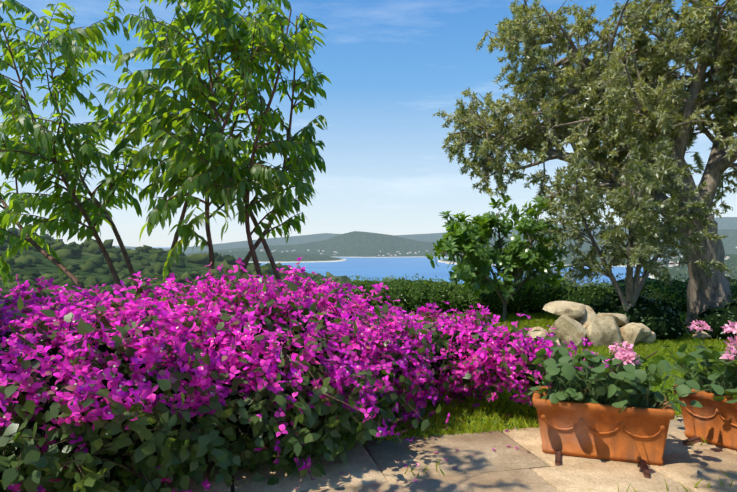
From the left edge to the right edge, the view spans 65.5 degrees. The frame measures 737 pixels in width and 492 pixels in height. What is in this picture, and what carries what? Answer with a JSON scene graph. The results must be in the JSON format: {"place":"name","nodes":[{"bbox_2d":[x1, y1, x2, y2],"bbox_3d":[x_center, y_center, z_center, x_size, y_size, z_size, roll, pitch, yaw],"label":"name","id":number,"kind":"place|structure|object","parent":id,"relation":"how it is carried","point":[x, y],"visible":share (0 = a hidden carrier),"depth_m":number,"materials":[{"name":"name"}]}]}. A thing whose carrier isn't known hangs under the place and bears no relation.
{"place":"outdoors","nodes":[
{"label":"outdoors","id":0,"kind":"place"},
{"bbox_2d":[0,217,736,452],"bbox_3d":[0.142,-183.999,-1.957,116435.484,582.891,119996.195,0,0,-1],"label":"terrain","id":1,"kind":"structure","parent":0,"point":[361,244],"depth_m":4975.93,"materials":[{"name":"green plant"}]},
{"bbox_2d":[0,0,331,307],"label":"peach tree","id":2,"kind":"object","parent":1,"relation":"on","point":[216,24],"depth_m":6.02,"materials":[{"name":"green plant"}]},
{"bbox_2d":[5,40,306,224],"bbox_3d":[-2.832,-2.246,6.580,4.211,3.947,2.731,0,0,-1],"label":"peach tree fruit","id":3,"kind":"object","parent":2,"relation":"attached to","point":[154,94],"visible":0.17,"depth_m":6.23,"materials":[{"name":"beige food"}]},
{"bbox_2d":[0,264,636,491],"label":"bougainvillea","id":4,"kind":"object","parent":1,"relation":"on","point":[167,458],"depth_m":3.27,"materials":[{"name":"plant"}]},
{"bbox_2d":[3,267,603,491],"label":"flower stamens","id":5,"kind":"object","parent":4,"relation":"attached to","point":[120,385],"visible":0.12,"depth_m":3.44,"materials":[{"name":"plant"}]},
{"bbox_2d":[0,256,617,491],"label":"bougainvillea bracts","id":6,"kind":"object","parent":4,"relation":"attached to","point":[152,345],"visible":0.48,"depth_m":3.53,"materials":[{"name":"purple plant"}]},
{"bbox_2d":[0,268,657,491],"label":"bougainvillea leaves","id":7,"kind":"object","parent":4,"relation":"attached to","point":[130,469],"visible":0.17,"depth_m":3.39,"materials":[{"name":"plant"}]},
{"bbox_2d":[0,227,736,307],"bbox_3d":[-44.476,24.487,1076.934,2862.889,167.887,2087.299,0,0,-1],"label":"forest trees","id":8,"kind":"object","parent":1,"relation":"on","point":[62,251],"visible":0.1,"depth_m":407.38,"materials":[{"name":"green plant"}]},
{"bbox_2d":[230,433,550,491],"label":"joint","id":9,"kind":"object","parent":1,"relation":"on","point":[232,487],"depth_m":3.52,"materials":[{"name":"grey concrete"}]},
{"bbox_2d":[0,414,736,491],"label":"paving slabs","id":10,"kind":"structure","parent":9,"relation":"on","point":[478,462],"depth_m":3.62,"materials":[{"name":"stone"}]},
{"bbox_2d":[235,427,528,487],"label":"fallen petals","id":11,"kind":"object","parent":10,"relation":"on","point":[406,465],"visible":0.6,"depth_m":3.70,"materials":[{"name":"purple plant"}]},
{"bbox_2d":[206,410,734,491],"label":"terrace edge grass","id":12,"kind":"structure","parent":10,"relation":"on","point":[474,429],"depth_m":4.29,"materials":[{"name":"green plant"}]},
{"bbox_2d":[555,450,649,477],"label":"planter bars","id":13,"kind":"object","parent":10,"relation":"on","point":[645,469],"visible":0.39,"depth_m":3.66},
{"bbox_2d":[532,386,675,465],"bbox_3d":[1.589,1.227,3.942,0.874,0.370,0.414,0,0,19],"label":"planter pot","id":14,"kind":"object","parent":10,"relation":"on","point":[632,434],"visible":0.96,"depth_m":3.78,"materials":[{"name":"orange ceramic"}]},
{"bbox_2d":[542,396,659,408],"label":"planter soil","id":15,"kind":"structure","parent":14,"relation":"in","point":[656,406],"depth_m":3.96,"materials":[{"name":"brown soil"}]},
{"bbox_2d":[513,341,723,413],"bbox_3d":[1.660,0.869,3.982,1.245,0.469,1.233,0,0,-1],"label":"geranium","id":16,"kind":"object","parent":15,"relation":"on","point":[566,361],"depth_m":3.82,"materials":[{"name":"green plant"}]},
{"bbox_2d":[683,436,700,445],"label":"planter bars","id":17,"kind":"object","parent":10,"relation":"on","point":[693,440],"visible":0.36,"depth_m":4.11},
{"bbox_2d":[673,380,736,450],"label":"planter pot","id":18,"kind":"object","parent":10,"relation":"on","point":[711,420],"visible":0.73,"depth_m":4.08,"materials":[{"name":"orange ceramic"}]},
{"bbox_2d":[652,319,736,402],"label":"geranium","id":19,"kind":"object","parent":18,"relation":"in","point":[729,373],"depth_m":4.14,"materials":[{"name":"green plant"}]},
{"bbox_2d":[210,273,736,313],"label":"clipped hedge","id":20,"kind":"object","parent":1,"relation":"on","point":[455,298],"depth_m":11.94,"materials":[{"name":"green plant"}]},
{"bbox_2d":[229,247,736,266],"bbox_3d":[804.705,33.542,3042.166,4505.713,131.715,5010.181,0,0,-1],"label":"distant houses","id":21,"kind":"structure","parent":1,"relation":"on","point":[727,258],"depth_m":5221.12,"materials":[{"name":"white"}]},
{"bbox_2d":[292,249,729,264],"bbox_3d":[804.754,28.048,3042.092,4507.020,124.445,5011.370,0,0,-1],"label":"buildings","id":22,"kind":"structure","parent":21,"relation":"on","point":[657,261],"depth_m":2139.40,"materials":[{"name":"white"}]},
{"bbox_2d":[230,311,736,448],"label":"lawn grass","id":23,"kind":"structure","parent":1,"relation":"on","point":[544,320],"depth_m":5.54,"materials":[{"name":"green plant"}]},
{"bbox_2d":[425,193,570,319],"bbox_3d":[2.478,0.199,10.957,2.853,2.500,1.920,0,0,-1],"label":"tree","id":24,"kind":"object","parent":1,"relation":"on","point":[538,256],"depth_m":10.83,"materials":[{"name":"green plant"}]},
{"bbox_2d":[432,0,736,327],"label":"tree","id":25,"kind":"object","parent":1,"relation":"on","point":[591,143],"depth_m":10.35,"materials":[{"name":"green plant"}]},
{"bbox_2d":[527,301,711,347],"bbox_3d":[4.005,1.143,8.819,3.228,0.648,1.781,0,0,-41],"label":"rock pile","id":26,"kind":"object","parent":1,"relation":"on","point":[575,322],"visible":0.79,"depth_m":8.20,"materials":[{"name":"stone"}]},
{"bbox_2d":[559,278,681,308],"bbox_3d":[4.692,1.049,10.678,2.528,0.944,1.114,0,0,-24],"label":"yellow green shrub","id":27,"kind":"object","parent":1,"relation":"on","point":[586,296],"depth_m":10.31,"materials":[{"name":"plant"}]},
{"bbox_2d":[537,138,733,310],"bbox_3d":[4.250,-0.098,8.791,2.944,3.099,2.069,0,0,-1],"label":"young olive tree","id":28,"kind":"object","parent":1,"relation":"on","point":[653,248],"depth_m":8.84,"materials":[{"name":"green plant"}]},
{"bbox_2d":[578,289,696,340],"bbox_3d":[4.342,1.104,9.292,2.113,0.819,1.752,0,0,-1],"label":"shrub behind rocks","id":29,"kind":"object","parent":1,"relation":"on","point":[652,310],"depth_m":8.96,"materials":[{"name":"green plant"}]},
{"bbox_2d":[683,294,736,339],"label":"shrub","id":30,"kind":"object","parent":1,"relation":"on","point":[721,319],"depth_m":8.68,"materials":[{"name":"plant"}]},
{"bbox_2d":[0,0,736,246],"label":"sky","id":31,"kind":"structure","parent":0,"point":[390,66],"materials":[{"name":"blue"}]},
{"bbox_2d":[152,247,667,284],"bbox_3d":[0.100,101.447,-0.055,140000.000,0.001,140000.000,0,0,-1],"label":"sea water","id":32,"kind":"structure","parent":0,"point":[397,267],"depth_m":2584.57,"materials":[{"name":"blue liquid"}]},
{"bbox_2d":[274,268,736,285],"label":"shrub","id":33,"kind":"object","parent":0,"point":[641,272],"depth_m":14.96,"materials":[{"name":"green plant"}]},
{"bbox_2d":[523,251,600,286],"bbox_3d":[6.434,2.578,19.064,3.161,4.965,3.609,0,0,-1],"label":"shrub","id":34,"kind":"object","parent":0,"point":[569,278],"depth_m":19.57,"materials":[{"name":"green plant"}]}
]}

